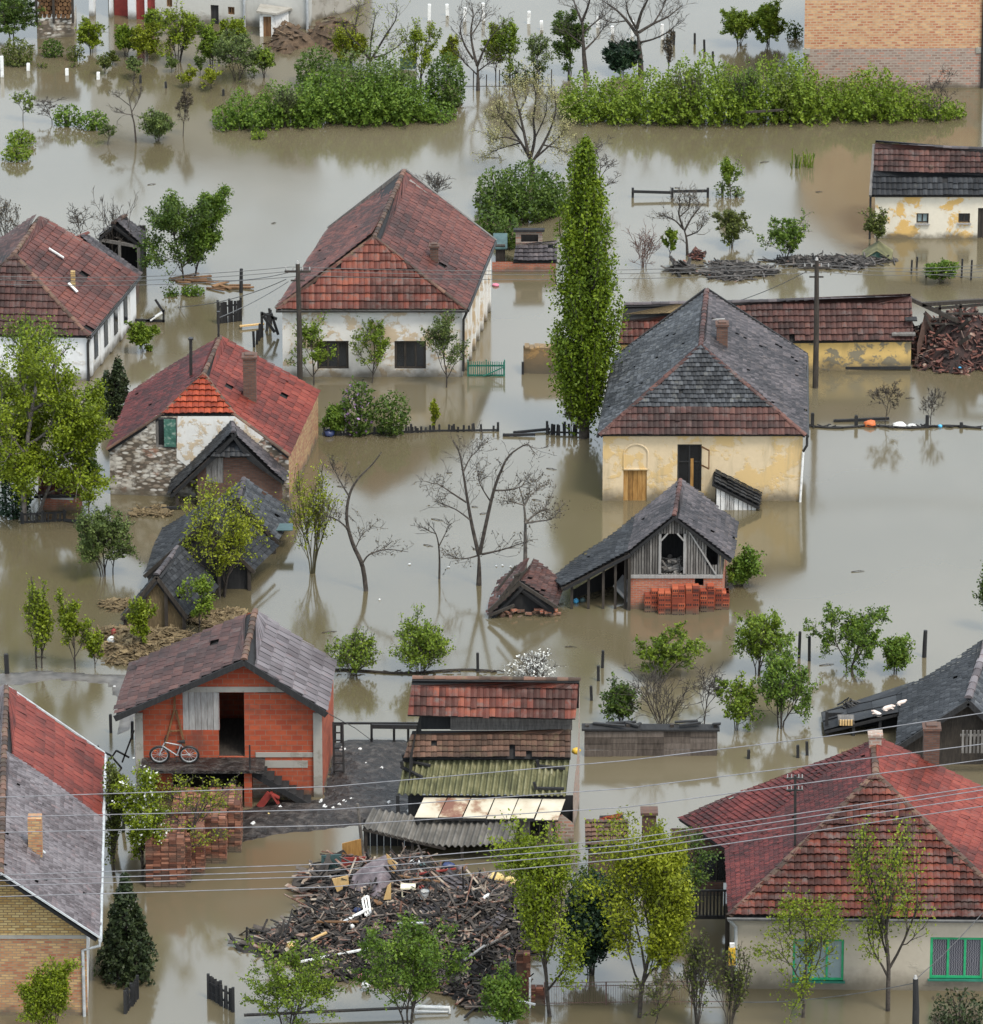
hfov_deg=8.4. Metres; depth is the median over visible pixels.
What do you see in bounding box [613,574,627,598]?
rowing boat
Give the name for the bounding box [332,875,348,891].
plywood sheet
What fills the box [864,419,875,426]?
plastic float
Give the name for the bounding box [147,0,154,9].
red door
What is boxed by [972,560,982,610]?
fruit tree
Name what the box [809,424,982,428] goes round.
floating boom
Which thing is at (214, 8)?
door
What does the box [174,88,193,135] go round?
bare tree
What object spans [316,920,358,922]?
plank
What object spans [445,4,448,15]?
concrete post
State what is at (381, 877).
plastic sheet
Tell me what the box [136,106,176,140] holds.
shrub
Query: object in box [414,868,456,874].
plank
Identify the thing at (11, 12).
leafy tree
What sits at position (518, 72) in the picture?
shrub
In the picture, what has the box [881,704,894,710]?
pig
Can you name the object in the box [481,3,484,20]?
concrete post
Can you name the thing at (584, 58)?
bare tree
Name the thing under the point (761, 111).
plank
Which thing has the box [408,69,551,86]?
wire fence
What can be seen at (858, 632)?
fruit tree
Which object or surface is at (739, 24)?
leafy tree
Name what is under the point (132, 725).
wooden post
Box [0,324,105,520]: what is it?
willow
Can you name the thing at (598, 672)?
wooden post
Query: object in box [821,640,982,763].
barn
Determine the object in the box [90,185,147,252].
bare tree
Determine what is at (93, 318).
farmhouse
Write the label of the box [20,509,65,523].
picket fence
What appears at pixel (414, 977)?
fruit tree
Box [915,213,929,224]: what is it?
window
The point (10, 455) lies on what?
leafy tree
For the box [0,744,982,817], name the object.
overhead wire
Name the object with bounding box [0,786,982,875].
overhead wire
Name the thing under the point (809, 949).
fruit tree
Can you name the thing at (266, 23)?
door
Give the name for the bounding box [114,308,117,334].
side window
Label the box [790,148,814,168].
reed tuft
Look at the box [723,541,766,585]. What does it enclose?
shrub
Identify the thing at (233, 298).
overhead wire
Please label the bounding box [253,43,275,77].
fruit tree
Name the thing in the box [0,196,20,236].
bare tree
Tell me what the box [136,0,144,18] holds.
red door
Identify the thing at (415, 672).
floating twigs
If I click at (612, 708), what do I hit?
shrub
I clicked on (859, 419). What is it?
plank
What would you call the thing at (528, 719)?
stacked shed
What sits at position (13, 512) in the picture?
shrub
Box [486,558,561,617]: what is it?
collapsed roof
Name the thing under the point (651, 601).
block stack
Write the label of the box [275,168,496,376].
farmhouse
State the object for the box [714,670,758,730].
fruit tree
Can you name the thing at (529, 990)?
thin post
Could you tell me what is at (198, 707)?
loft door
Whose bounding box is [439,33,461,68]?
fruit tree
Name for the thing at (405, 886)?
stool
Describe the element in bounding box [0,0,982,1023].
flood water
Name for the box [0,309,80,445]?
leafy tree
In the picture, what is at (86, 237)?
outbuilding
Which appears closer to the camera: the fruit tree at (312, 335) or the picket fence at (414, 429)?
the picket fence at (414, 429)
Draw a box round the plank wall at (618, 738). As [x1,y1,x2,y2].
[582,719,720,756]
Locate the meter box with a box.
[728,942,735,992]
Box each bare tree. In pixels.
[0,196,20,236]
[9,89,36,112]
[66,202,98,233]
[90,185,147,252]
[106,71,143,142]
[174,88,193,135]
[316,452,413,591]
[322,0,412,65]
[412,420,556,585]
[412,514,459,578]
[443,0,515,90]
[469,60,583,176]
[494,470,568,569]
[553,0,623,79]
[568,133,620,194]
[586,0,693,75]
[646,181,715,255]
[909,64,957,120]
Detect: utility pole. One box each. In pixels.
[285,261,310,379]
[803,257,829,388]
[912,975,918,1023]
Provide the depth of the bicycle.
242.51 m
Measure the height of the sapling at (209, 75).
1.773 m
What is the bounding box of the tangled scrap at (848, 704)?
[837,697,859,708]
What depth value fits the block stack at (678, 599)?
260.09 m
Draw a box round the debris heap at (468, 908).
[254,843,551,1017]
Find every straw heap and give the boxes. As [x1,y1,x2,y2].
[75,622,197,665]
[97,597,132,612]
[127,503,173,517]
[186,605,250,631]
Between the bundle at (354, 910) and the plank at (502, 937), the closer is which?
the plank at (502, 937)
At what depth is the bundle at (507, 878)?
236.11 m
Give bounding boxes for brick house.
[0,684,106,1016]
[113,608,336,807]
[803,0,982,88]
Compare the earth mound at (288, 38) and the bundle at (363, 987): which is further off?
the earth mound at (288, 38)
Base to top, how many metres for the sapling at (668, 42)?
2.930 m
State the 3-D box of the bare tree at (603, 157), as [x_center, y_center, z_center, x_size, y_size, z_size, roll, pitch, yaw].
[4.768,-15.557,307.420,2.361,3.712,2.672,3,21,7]
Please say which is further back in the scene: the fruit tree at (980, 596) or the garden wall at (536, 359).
the garden wall at (536, 359)
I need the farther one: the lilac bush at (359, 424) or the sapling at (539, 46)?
the sapling at (539, 46)
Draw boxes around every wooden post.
[4,653,9,673]
[109,714,111,732]
[131,721,133,738]
[239,268,242,292]
[476,652,478,671]
[589,685,592,700]
[597,665,599,680]
[601,650,603,667]
[796,745,798,757]
[798,631,800,657]
[805,741,808,755]
[808,636,810,660]
[811,413,813,425]
[825,711,827,725]
[854,415,857,425]
[922,630,926,657]
[925,415,928,427]
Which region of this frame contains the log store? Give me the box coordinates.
[35,0,76,38]
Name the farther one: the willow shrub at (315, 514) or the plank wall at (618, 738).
the willow shrub at (315, 514)
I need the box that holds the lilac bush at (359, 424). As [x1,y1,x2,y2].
[339,375,377,436]
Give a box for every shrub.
[0,36,34,66]
[0,128,36,161]
[0,479,34,519]
[12,954,83,1023]
[34,95,68,119]
[39,38,64,57]
[51,103,109,130]
[66,43,85,60]
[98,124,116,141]
[100,757,125,874]
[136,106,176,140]
[262,82,304,126]
[275,459,344,573]
[293,42,339,90]
[318,402,347,432]
[320,626,381,675]
[328,30,418,119]
[370,390,410,436]
[386,603,455,674]
[415,171,453,192]
[424,50,469,112]
[472,158,567,223]
[473,183,495,206]
[474,207,521,248]
[476,952,534,1023]
[500,59,544,83]
[549,864,642,975]
[598,672,641,721]
[601,38,643,73]
[614,652,714,723]
[618,967,680,1023]
[622,223,665,267]
[662,61,803,125]
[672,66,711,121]
[672,926,723,1023]
[679,663,725,723]
[705,942,755,1023]
[713,177,745,196]
[721,57,761,122]
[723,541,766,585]
[786,23,803,38]
[865,379,904,424]
[877,632,916,672]
[920,387,945,424]
[922,257,960,282]
[929,986,982,1023]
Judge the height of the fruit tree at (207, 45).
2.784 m
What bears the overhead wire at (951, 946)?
attached to the utility pole at (915, 1016)
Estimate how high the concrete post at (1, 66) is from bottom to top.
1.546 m
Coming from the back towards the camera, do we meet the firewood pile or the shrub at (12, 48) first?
the shrub at (12, 48)
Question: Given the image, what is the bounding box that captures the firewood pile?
[661,554,682,573]
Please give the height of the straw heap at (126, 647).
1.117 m
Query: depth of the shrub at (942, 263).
296.55 m
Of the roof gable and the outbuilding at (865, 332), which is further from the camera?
the roof gable
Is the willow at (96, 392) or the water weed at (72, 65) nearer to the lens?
the willow at (96, 392)
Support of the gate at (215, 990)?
on the flood water
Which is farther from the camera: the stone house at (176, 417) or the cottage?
the cottage
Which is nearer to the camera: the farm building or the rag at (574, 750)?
the rag at (574, 750)
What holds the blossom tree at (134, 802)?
on the flood water
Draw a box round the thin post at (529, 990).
[529,977,530,1007]
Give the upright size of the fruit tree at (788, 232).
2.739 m
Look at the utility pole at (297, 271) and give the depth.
282.21 m
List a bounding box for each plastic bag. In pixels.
[107,636,114,641]
[893,422,906,426]
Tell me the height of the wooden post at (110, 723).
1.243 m
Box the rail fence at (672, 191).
[631,188,708,197]
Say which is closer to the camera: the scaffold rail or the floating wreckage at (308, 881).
the floating wreckage at (308, 881)
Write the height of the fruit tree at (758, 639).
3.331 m
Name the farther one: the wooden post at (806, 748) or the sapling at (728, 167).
the sapling at (728, 167)
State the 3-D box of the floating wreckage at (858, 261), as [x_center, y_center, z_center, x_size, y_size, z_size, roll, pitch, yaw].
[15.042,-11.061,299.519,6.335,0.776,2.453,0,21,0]
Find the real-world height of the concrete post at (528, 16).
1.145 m
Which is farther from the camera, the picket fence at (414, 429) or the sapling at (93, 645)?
the picket fence at (414, 429)
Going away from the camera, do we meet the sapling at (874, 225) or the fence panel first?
the fence panel
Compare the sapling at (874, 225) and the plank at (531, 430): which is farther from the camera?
the sapling at (874, 225)
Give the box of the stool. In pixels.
[400,883,415,896]
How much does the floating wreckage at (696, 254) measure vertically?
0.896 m
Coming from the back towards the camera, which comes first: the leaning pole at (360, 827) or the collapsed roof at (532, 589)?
the collapsed roof at (532, 589)
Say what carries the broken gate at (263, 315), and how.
on the flood water
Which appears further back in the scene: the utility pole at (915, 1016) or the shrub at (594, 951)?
the shrub at (594, 951)
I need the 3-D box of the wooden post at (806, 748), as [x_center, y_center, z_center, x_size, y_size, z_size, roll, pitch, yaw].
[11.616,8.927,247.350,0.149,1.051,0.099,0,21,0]
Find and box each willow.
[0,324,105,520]
[13,373,117,515]
[477,808,616,1016]
[577,805,703,1017]
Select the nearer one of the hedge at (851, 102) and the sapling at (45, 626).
the sapling at (45, 626)
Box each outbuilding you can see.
[77,231,141,305]
[312,0,364,20]
[618,293,916,370]
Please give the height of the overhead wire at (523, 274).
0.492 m
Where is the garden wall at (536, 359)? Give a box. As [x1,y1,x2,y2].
[522,343,564,374]
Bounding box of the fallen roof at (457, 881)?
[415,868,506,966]
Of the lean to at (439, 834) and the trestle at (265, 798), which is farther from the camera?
the trestle at (265, 798)
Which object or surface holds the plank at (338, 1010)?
on the flood water
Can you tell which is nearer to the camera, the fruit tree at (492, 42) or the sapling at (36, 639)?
the sapling at (36, 639)
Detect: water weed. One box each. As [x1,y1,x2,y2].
[37,62,78,67]
[181,284,204,295]
[250,128,266,139]
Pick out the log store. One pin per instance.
(58, 27)
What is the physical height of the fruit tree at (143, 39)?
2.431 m
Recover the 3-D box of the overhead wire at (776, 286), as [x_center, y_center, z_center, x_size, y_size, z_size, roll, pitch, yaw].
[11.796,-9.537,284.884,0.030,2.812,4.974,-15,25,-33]
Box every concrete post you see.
[0,56,3,76]
[427,4,430,20]
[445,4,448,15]
[463,7,466,21]
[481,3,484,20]
[527,11,530,23]
[540,20,542,29]
[660,24,663,38]
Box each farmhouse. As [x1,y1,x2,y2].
[0,214,141,380]
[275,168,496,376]
[596,287,808,501]
[671,721,982,990]
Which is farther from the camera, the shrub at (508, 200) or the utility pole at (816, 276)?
the shrub at (508, 200)
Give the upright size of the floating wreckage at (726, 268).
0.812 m
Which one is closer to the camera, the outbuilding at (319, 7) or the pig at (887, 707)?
the pig at (887, 707)
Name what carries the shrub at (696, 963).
on the flood water
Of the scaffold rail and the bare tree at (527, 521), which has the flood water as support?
the bare tree at (527, 521)
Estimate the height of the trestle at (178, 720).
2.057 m
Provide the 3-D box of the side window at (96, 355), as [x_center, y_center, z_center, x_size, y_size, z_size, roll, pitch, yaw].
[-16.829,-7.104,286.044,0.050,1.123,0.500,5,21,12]
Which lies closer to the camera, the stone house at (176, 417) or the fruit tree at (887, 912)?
the fruit tree at (887, 912)
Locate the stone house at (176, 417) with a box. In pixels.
[106,311,320,500]
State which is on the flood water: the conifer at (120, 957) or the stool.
the conifer at (120, 957)
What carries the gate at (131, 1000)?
on the flood water
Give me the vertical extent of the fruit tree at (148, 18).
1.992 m
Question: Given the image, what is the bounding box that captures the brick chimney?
[640,806,657,841]
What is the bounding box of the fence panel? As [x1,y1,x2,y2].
[216,297,241,322]
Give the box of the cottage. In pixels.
[869,140,982,238]
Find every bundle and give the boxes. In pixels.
[352,907,360,912]
[361,981,370,989]
[456,865,467,871]
[488,872,504,882]
[505,876,515,886]
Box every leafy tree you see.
[0,0,45,39]
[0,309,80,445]
[0,415,31,504]
[133,188,221,296]
[177,470,272,597]
[179,182,234,275]
[550,5,591,73]
[614,815,724,944]
[717,7,757,46]
[749,0,794,43]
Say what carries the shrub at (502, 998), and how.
on the flood water
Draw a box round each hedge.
[210,53,457,131]
[557,47,966,128]
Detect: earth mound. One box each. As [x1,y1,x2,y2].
[262,20,314,53]
[307,16,357,49]
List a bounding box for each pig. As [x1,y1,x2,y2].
[871,710,881,716]
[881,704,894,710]
[897,699,906,705]
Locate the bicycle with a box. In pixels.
[149,736,199,763]
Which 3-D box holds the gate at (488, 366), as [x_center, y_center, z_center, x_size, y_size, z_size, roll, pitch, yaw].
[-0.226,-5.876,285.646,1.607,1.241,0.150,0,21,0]
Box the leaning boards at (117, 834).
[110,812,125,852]
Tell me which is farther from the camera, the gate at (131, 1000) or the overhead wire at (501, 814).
the gate at (131, 1000)
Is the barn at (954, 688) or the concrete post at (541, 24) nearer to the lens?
the barn at (954, 688)
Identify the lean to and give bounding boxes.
[167,421,287,505]
[362,807,519,860]
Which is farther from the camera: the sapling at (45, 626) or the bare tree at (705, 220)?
the bare tree at (705, 220)
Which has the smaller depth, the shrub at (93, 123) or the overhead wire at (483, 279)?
the overhead wire at (483, 279)
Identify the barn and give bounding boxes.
[555,478,738,610]
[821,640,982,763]
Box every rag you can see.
[442,861,454,868]
[571,747,580,754]
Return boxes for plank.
[64,518,78,522]
[138,505,183,509]
[239,323,263,326]
[244,1006,410,1016]
[294,904,343,927]
[301,949,360,961]
[311,931,326,939]
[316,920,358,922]
[342,908,368,923]
[366,894,382,904]
[398,875,473,886]
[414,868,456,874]
[463,945,485,960]
[486,933,510,946]
[503,433,534,435]
[513,428,549,432]
[746,109,783,112]
[833,417,888,421]
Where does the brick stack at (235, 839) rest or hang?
on the flood water
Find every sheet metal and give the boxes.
[321,854,340,869]
[341,856,365,865]
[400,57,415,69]
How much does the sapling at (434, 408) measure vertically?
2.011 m
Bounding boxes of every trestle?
[164,696,185,746]
[256,791,279,806]
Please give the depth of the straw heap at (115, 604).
260.94 m
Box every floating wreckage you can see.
[227,919,301,957]
[285,854,351,899]
[660,255,705,276]
[688,246,706,260]
[694,257,780,281]
[758,250,898,270]
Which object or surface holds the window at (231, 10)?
in the farm building
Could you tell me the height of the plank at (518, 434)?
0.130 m
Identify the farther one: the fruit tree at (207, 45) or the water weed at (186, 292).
the fruit tree at (207, 45)
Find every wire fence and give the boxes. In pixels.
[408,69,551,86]
[544,981,732,1004]
[910,257,982,279]
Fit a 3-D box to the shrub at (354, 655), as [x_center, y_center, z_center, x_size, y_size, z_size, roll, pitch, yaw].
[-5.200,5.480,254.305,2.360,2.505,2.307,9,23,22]
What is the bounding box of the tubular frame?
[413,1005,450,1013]
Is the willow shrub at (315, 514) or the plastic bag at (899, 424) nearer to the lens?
the willow shrub at (315, 514)
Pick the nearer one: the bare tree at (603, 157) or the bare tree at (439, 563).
the bare tree at (439, 563)
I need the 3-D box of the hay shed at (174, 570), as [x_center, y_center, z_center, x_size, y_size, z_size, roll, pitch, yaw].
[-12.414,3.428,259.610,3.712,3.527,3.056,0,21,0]
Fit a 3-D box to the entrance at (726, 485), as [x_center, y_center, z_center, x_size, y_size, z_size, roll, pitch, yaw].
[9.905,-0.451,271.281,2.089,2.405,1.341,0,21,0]
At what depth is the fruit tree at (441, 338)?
283.55 m
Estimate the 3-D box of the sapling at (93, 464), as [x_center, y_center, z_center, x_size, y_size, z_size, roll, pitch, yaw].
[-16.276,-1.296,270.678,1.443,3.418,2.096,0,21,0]
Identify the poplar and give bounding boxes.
[542,134,630,438]
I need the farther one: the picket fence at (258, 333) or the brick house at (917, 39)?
the brick house at (917, 39)
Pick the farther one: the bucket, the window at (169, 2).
the window at (169, 2)
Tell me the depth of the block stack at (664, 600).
260.18 m
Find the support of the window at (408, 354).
in the farmhouse at (405, 220)
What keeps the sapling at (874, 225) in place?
in the flood water
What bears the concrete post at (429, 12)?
on the flood water
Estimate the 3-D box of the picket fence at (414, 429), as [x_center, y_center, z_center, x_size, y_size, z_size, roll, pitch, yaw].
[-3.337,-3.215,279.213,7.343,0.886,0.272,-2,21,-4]
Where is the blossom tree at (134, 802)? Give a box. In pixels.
[106,757,176,880]
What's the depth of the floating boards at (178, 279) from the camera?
296.94 m
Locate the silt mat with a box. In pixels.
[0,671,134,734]
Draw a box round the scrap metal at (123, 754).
[95,730,134,767]
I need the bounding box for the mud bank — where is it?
[242,739,407,841]
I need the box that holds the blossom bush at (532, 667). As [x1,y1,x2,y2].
[504,648,565,676]
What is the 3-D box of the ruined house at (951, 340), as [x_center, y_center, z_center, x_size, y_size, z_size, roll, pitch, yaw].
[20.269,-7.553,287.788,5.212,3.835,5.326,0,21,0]
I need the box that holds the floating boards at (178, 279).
[169,272,253,290]
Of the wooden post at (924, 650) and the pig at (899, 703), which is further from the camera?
the wooden post at (924, 650)
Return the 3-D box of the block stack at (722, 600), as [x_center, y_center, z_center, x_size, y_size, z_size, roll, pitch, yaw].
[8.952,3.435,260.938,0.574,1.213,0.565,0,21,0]
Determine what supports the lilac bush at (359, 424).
on the flood water
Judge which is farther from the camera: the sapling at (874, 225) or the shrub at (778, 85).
the shrub at (778, 85)
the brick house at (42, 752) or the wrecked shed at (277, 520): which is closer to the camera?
the brick house at (42, 752)
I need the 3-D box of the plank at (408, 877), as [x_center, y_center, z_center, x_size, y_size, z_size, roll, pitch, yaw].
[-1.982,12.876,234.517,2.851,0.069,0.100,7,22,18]
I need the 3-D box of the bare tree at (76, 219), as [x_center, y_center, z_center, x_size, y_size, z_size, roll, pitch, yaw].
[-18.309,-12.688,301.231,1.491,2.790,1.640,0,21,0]
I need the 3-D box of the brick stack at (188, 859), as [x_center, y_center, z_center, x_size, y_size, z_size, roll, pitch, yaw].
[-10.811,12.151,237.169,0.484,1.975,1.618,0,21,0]
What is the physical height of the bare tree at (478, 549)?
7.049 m
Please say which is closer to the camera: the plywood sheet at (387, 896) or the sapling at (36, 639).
the plywood sheet at (387, 896)
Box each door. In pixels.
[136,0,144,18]
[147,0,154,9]
[183,692,219,729]
[211,5,218,23]
[263,17,270,35]
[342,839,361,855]
[623,470,646,499]
[977,208,982,237]
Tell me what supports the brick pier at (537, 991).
on the flood water
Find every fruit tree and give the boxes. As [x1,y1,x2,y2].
[72,503,144,577]
[74,15,109,51]
[96,512,135,574]
[113,23,135,55]
[123,320,160,351]
[127,20,162,59]
[141,7,172,32]
[144,769,241,851]
[151,0,199,61]
[193,19,228,66]
[211,26,264,80]
[218,15,247,54]
[226,935,346,1023]
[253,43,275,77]
[284,310,338,384]
[330,26,368,64]
[343,910,475,1023]
[347,316,390,382]
[394,17,442,85]
[417,308,470,387]
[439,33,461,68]
[479,21,508,77]
[495,17,523,83]
[628,620,710,677]
[643,898,692,967]
[709,209,753,247]
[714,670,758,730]
[726,606,798,684]
[745,882,861,1022]
[749,636,823,728]
[756,208,813,258]
[802,601,892,679]
[836,808,939,1011]
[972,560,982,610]
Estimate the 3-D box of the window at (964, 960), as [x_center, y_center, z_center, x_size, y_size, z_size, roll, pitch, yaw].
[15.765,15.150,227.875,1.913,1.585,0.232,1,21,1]
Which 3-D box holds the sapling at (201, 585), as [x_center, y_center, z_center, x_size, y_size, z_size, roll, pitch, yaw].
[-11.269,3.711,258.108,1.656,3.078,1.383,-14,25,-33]
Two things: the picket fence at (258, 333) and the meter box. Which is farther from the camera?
the picket fence at (258, 333)
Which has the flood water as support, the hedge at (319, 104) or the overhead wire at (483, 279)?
the hedge at (319, 104)
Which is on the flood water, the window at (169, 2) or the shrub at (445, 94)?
the shrub at (445, 94)
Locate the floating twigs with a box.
[335,668,504,673]
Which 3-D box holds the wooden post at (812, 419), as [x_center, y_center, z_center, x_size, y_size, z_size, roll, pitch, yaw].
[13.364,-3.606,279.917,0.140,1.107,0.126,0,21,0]
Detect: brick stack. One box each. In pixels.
[145,816,186,887]
[172,787,222,820]
[185,822,191,882]
[187,813,205,875]
[204,801,227,863]
[222,784,242,852]
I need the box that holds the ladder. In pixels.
[332,722,344,774]
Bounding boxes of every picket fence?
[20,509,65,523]
[252,308,271,346]
[323,422,498,435]
[546,421,578,435]
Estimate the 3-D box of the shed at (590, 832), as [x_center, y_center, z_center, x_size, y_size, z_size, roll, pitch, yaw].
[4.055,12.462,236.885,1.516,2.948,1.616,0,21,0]
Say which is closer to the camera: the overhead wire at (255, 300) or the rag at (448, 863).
the rag at (448, 863)
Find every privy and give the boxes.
[256,4,291,36]
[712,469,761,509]
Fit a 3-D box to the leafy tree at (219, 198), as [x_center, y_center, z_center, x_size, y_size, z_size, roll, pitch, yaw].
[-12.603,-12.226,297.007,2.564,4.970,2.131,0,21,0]
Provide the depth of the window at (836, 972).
228.12 m
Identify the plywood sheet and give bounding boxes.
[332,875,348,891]
[383,883,390,899]
[386,854,396,873]
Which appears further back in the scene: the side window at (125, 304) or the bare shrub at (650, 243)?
the bare shrub at (650, 243)
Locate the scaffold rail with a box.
[328,713,417,742]
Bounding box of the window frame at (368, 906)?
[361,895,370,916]
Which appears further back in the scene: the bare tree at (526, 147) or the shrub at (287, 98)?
the shrub at (287, 98)
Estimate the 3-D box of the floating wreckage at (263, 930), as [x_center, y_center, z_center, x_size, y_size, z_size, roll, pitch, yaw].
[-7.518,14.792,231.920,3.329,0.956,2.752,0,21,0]
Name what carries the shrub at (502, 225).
on the flood water
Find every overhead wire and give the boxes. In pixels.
[0,263,981,277]
[0,713,982,797]
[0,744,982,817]
[0,759,982,832]
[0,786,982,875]
[0,790,982,880]
[0,797,982,885]
[0,806,982,896]
[5,271,982,285]
[12,267,982,280]
[181,279,285,306]
[209,273,285,280]
[220,281,288,317]
[743,983,912,1002]
[744,271,806,298]
[917,913,982,977]
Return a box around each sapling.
[19,573,51,668]
[24,587,56,667]
[52,586,94,668]
[73,443,104,504]
[82,627,104,667]
[95,52,111,70]
[106,50,119,64]
[123,595,157,644]
[124,55,143,77]
[164,55,179,71]
[175,570,218,632]
[176,63,198,86]
[193,54,206,75]
[198,61,223,88]
[428,398,441,429]
[524,30,555,74]
[563,399,584,435]
[660,28,675,72]
[661,227,678,254]
[718,155,744,198]
[857,206,889,241]
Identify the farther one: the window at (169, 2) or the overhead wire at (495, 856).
the window at (169, 2)
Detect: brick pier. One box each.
[516,950,530,998]
[528,984,543,1005]
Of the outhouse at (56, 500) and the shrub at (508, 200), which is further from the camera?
the shrub at (508, 200)
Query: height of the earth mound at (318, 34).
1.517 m
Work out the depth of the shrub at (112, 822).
236.41 m
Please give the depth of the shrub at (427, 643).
253.94 m
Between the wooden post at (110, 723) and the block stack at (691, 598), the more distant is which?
the block stack at (691, 598)
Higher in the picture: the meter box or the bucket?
the bucket
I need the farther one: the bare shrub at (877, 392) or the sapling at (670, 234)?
the sapling at (670, 234)
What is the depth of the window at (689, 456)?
271.30 m
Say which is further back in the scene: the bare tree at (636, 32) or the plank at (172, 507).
the bare tree at (636, 32)
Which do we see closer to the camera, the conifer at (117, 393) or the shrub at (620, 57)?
the conifer at (117, 393)
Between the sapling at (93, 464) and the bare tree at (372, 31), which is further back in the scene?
the bare tree at (372, 31)
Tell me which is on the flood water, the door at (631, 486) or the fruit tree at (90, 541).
the fruit tree at (90, 541)
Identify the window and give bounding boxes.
[94,332,98,358]
[104,320,107,346]
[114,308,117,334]
[123,297,127,323]
[156,417,176,447]
[167,0,171,6]
[228,7,234,13]
[317,341,348,367]
[395,341,425,367]
[677,444,709,490]
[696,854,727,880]
[792,939,844,983]
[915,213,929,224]
[928,937,982,981]
[957,213,970,224]
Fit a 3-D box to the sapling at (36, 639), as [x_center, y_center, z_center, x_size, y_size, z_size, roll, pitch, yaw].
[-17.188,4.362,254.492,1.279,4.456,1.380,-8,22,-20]
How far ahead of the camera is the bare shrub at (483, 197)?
306.50 m
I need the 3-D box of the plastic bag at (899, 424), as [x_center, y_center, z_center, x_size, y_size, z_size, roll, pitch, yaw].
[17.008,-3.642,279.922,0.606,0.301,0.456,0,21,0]
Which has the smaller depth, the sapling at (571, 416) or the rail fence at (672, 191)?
the sapling at (571, 416)
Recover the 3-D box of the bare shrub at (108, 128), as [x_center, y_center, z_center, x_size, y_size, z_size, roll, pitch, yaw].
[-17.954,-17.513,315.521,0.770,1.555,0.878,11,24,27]
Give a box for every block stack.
[644,588,657,611]
[658,588,671,614]
[671,584,684,614]
[685,583,698,613]
[700,583,714,611]
[715,588,729,609]
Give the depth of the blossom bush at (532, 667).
253.12 m
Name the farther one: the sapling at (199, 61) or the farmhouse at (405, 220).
the sapling at (199, 61)
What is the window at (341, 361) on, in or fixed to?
in the farmhouse at (405, 220)
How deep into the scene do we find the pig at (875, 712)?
248.82 m
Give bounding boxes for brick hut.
[492,228,556,271]
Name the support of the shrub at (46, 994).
on the flood water
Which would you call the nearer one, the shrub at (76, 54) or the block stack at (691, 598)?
the block stack at (691, 598)
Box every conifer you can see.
[93,871,159,988]
[100,354,130,419]
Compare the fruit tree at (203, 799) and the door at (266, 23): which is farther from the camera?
the door at (266, 23)
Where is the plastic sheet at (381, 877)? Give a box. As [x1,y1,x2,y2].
[349,855,391,897]
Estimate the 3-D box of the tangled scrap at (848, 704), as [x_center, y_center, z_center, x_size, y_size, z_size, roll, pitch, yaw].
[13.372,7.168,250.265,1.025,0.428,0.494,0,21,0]
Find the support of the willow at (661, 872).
on the flood water
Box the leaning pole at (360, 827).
[356,803,364,856]
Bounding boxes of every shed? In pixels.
[96,214,145,270]
[120,545,218,629]
[143,498,278,590]
[220,477,293,553]
[396,675,580,846]
[585,819,628,881]
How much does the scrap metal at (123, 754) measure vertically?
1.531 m
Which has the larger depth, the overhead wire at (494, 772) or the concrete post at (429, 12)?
the concrete post at (429, 12)
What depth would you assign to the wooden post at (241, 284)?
295.61 m
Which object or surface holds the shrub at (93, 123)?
on the flood water
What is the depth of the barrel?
278.76 m
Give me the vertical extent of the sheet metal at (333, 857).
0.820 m
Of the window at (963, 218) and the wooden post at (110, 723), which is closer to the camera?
the wooden post at (110, 723)
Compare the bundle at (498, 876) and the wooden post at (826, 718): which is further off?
the wooden post at (826, 718)
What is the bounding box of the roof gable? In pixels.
[862,241,892,259]
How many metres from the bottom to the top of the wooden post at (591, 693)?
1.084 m
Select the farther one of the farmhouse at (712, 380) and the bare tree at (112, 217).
the bare tree at (112, 217)
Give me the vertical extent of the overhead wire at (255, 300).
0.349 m
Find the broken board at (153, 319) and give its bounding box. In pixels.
[135,299,164,321]
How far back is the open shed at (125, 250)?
297.48 m
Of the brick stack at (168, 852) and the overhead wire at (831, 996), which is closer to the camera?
the overhead wire at (831, 996)
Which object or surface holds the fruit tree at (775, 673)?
on the flood water
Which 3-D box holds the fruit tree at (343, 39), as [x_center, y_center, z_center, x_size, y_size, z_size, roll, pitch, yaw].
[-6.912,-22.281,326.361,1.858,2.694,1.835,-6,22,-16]
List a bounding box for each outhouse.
[34,467,82,510]
[493,233,506,261]
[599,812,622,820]
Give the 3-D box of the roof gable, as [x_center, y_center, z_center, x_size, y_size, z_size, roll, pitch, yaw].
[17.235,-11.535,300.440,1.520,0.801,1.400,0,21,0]
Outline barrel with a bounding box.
[322,428,334,436]
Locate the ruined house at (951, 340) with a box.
[911,297,982,375]
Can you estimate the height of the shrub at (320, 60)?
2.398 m
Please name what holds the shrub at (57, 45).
on the flood water
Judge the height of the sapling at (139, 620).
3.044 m
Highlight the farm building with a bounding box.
[89,0,311,30]
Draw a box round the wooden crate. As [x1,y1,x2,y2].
[838,715,853,725]
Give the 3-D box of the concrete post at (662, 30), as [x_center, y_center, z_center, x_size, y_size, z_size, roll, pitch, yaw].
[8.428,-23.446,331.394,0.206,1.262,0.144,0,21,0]
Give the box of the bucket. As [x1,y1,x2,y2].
[420,888,429,898]
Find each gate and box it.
[123,975,138,1013]
[207,973,234,1012]
[260,312,278,336]
[467,359,504,376]
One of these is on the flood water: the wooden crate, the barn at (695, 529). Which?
the barn at (695, 529)

